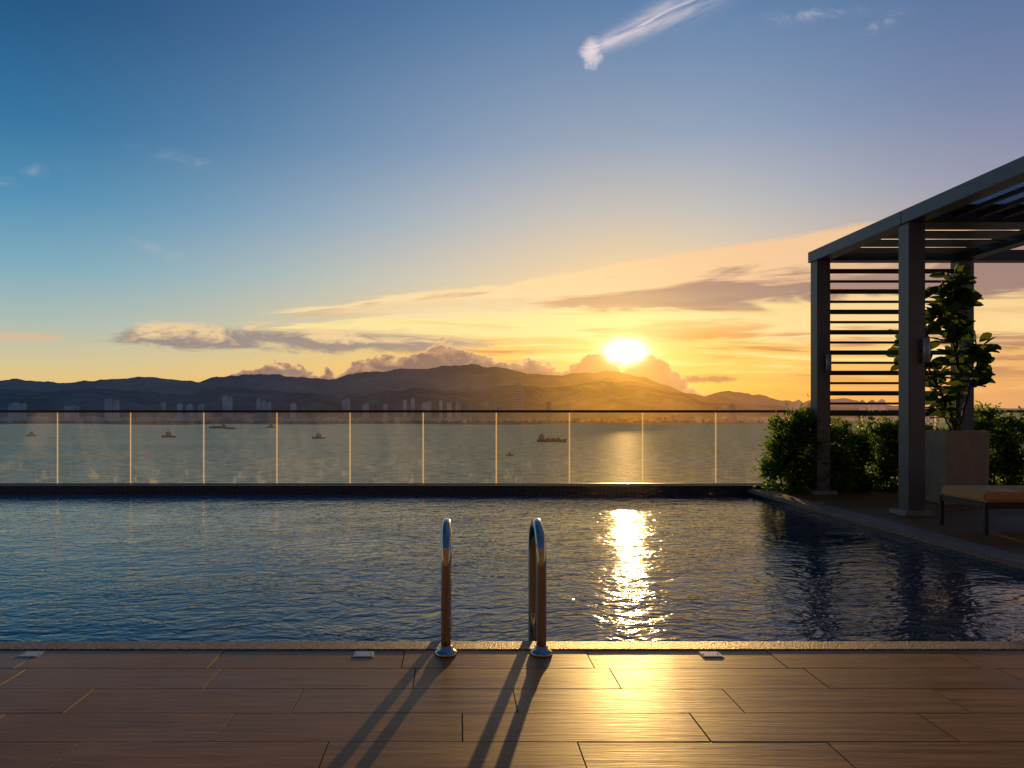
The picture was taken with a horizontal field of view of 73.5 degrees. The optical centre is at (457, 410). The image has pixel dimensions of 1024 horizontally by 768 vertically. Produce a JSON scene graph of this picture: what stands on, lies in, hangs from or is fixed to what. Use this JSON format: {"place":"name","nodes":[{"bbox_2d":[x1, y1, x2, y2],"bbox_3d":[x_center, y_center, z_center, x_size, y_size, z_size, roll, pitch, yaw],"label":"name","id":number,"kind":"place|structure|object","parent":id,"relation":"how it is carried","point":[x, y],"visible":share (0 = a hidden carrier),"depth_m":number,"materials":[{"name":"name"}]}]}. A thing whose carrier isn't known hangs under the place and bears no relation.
{"place":"outdoors","nodes":[
{"label":"outdoors","id":0,"kind":"place"},
{"bbox_2d":[0,419,1005,424],"bbox_3d":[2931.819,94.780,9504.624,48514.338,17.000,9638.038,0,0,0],"label":"coastal land","id":1,"kind":"structure","parent":0,"point":[467,423],"depth_m":4918.91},
{"bbox_2d":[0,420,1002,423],"bbox_3d":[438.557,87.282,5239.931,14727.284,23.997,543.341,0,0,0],"label":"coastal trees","id":2,"kind":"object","parent":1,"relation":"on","point":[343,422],"visible":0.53,"depth_m":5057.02,"materials":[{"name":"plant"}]},
{"bbox_2d":[0,395,1020,422],"bbox_3d":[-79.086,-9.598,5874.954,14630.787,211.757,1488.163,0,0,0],"label":"distant city buildings","id":3,"kind":"structure","parent":1,"relation":"on","point":[260,405],"depth_m":5285.00,"materials":[{"name":"grey concrete"}]},
{"bbox_2d":[0,381,1023,419],"bbox_3d":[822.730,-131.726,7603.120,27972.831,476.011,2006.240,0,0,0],"label":"distant foothills","id":4,"kind":"structure","parent":1,"relation":"on","point":[611,395],"depth_m":7603.47,"materials":[{"name":"grey"}]},
{"bbox_2d":[513,383,522,422],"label":"distant tower block","id":5,"kind":"structure","parent":1,"relation":"on","point":[517,397],"depth_m":5200.00,"materials":[{"name":"beige concrete"}]},
{"bbox_2d":[0,490,1023,767],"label":"pool deck","id":6,"kind":"structure","parent":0,"point":[510,710],"depth_m":2.94,"materials":[{"name":"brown wood"}]},
{"bbox_2d":[17,651,46,657],"bbox_3d":[-2.230,1.278,3.575,0.110,0.008,0.086,0,0,0],"label":"deck skimmer cover","id":7,"kind":"object","parent":6,"relation":"on","point":[32,654],"visible":1,"depth_m":3.57,"materials":[{"name":"white plastic"}]},
{"bbox_2d":[352,651,374,657],"bbox_3d":[-0.489,1.278,3.575,0.110,0.008,0.086,0,0,0],"label":"deck skimmer cover","id":8,"kind":"object","parent":6,"relation":"on","point":[363,654],"visible":1,"depth_m":3.56,"materials":[{"name":"white plastic"}]},
{"bbox_2d":[435,518,552,657],"bbox_3d":[0.192,1.412,3.775,0.621,1.626,0.500,0,0,0],"label":"pool ladder","id":9,"kind":"object","parent":6,"relation":"on","point":[536,589],"visible":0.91,"depth_m":3.57,"materials":[{"name":"silver metal"}]},
{"bbox_2d":[0,410,1023,489],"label":"glass fence","id":10,"kind":"object","parent":6,"relation":"on","point":[400,411],"visible":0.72,"depth_m":11.00,"materials":[{"name":"clear glass"}]},
{"bbox_2d":[697,651,723,657],"bbox_3d":[1.327,1.278,3.575,0.110,0.008,0.086,0,0,0],"label":"deck skimmer cover","id":11,"kind":"object","parent":6,"relation":"on","point":[710,654],"visible":1,"depth_m":3.56,"materials":[{"name":"white plastic"}]},
{"bbox_2d":[750,394,866,493],"bbox_3d":[5.482,0.537,10.645,1.683,1.604,0.847,0,0,0],"label":"hedge","id":12,"kind":"object","parent":6,"relation":"on","point":[786,455],"visible":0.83,"depth_m":10.46,"materials":[{"name":"green plant"}]},
{"bbox_2d":[830,409,949,492],"bbox_3d":[6.841,0.666,10.815,2.428,1.369,0.728,0,0,0],"label":"hedge","id":13,"kind":"object","parent":6,"relation":"on","point":[885,468],"visible":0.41,"depth_m":10.67,"materials":[{"name":"green plant"}]},
{"bbox_2d":[804,156,1023,516],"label":"pergola","id":14,"kind":"object","parent":6,"relation":"on","point":[993,199],"visible":0.68,"depth_m":9.03,"materials":[{"name":"grey metal"}]},
{"bbox_2d":[825,354,831,371],"bbox_3d":[5.600,-0.713,10.302,0.080,0.260,0.094,0,0,0],"label":"post lamp","id":15,"kind":"object","parent":14,"relation":"attached to","point":[828,362],"visible":1,"depth_m":10.27,"materials":[{"name":"metal"}]},
{"bbox_2d":[922,338,929,362],"bbox_3d":[5.630,-0.718,8.202,0.080,0.300,0.094,0,0,0],"label":"post lamp","id":16,"kind":"object","parent":14,"relation":"attached to","point":[925,350],"visible":1,"depth_m":8.17,"materials":[{"name":"metal"}]},
{"bbox_2d":[885,264,1001,504],"bbox_3d":[6.683,-0.363,9.348,1.506,3.281,0.684,0,0,0],"label":"potted fig tree","id":17,"kind":"object","parent":6,"relation":"on","point":[955,455],"visible":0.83,"depth_m":9.29,"materials":[{"name":"green plant"}]},
{"bbox_2d":[939,485,1023,534],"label":"sun lounger","id":18,"kind":"object","parent":6,"relation":"on","point":[986,497],"visible":1,"depth_m":7.13,"materials":[{"name":"beige fabric"}]},
{"bbox_2d":[941,400,1023,484],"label":"hedge","id":19,"kind":"object","parent":6,"relation":"on","point":[1006,460],"visible":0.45,"depth_m":10.61,"materials":[{"name":"green plant"}]},
{"bbox_2d":[0,423,1023,482],"bbox_3d":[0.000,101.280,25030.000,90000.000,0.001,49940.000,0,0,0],"label":"sea","id":20,"kind":"structure","parent":0,"point":[413,453],"depth_m":1593.94,"materials":[{"name":"liquid"}]},
{"bbox_2d":[161,431,175,437],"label":"tug boat","id":21,"kind":"object","parent":20,"relation":"on","point":[168,434],"visible":1,"depth_m":2516.95,"materials":[{"name":"grey metal"}]},
{"bbox_2d":[209,423,224,427],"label":"cargo ship","id":22,"kind":"object","parent":20,"relation":"on","point":[222,425],"visible":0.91,"depth_m":3774.23},
{"bbox_2d":[312,431,324,438],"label":"tug boat","id":23,"kind":"object","parent":20,"relation":"on","point":[318,435],"visible":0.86,"depth_m":2402.87,"materials":[{"name":"grey metal"}]},
{"bbox_2d":[537,433,566,441],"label":"cargo ship","id":24,"kind":"object","parent":20,"relation":"on","point":[541,438],"visible":0.96,"depth_m":2153.72},
{"bbox_2d":[0,364,1023,409],"bbox_3d":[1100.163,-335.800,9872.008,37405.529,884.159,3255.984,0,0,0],"label":"distant hills","id":25,"kind":"structure","parent":0,"point":[469,378],"depth_m":10750.86,"materials":[{"name":"grey"}]},
{"bbox_2d":[0,0,1023,407],"label":"sky","id":26,"kind":"structure","parent":0,"point":[191,190],"materials":[{"name":"blue"}]},
{"bbox_3d":[-1.000,17.090,2.725,30.000,28.380,17.450,0,0,0],"label":"rooftop building","id":27,"kind":"object","parent":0,"visible":0},
{"bbox_2d":[0,484,1023,650],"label":"swimming pool","id":28,"kind":"structure","parent":27,"relation":"on","point":[357,567],"depth_m":5.63,"materials":[{"name":"liquid"}]}
]}

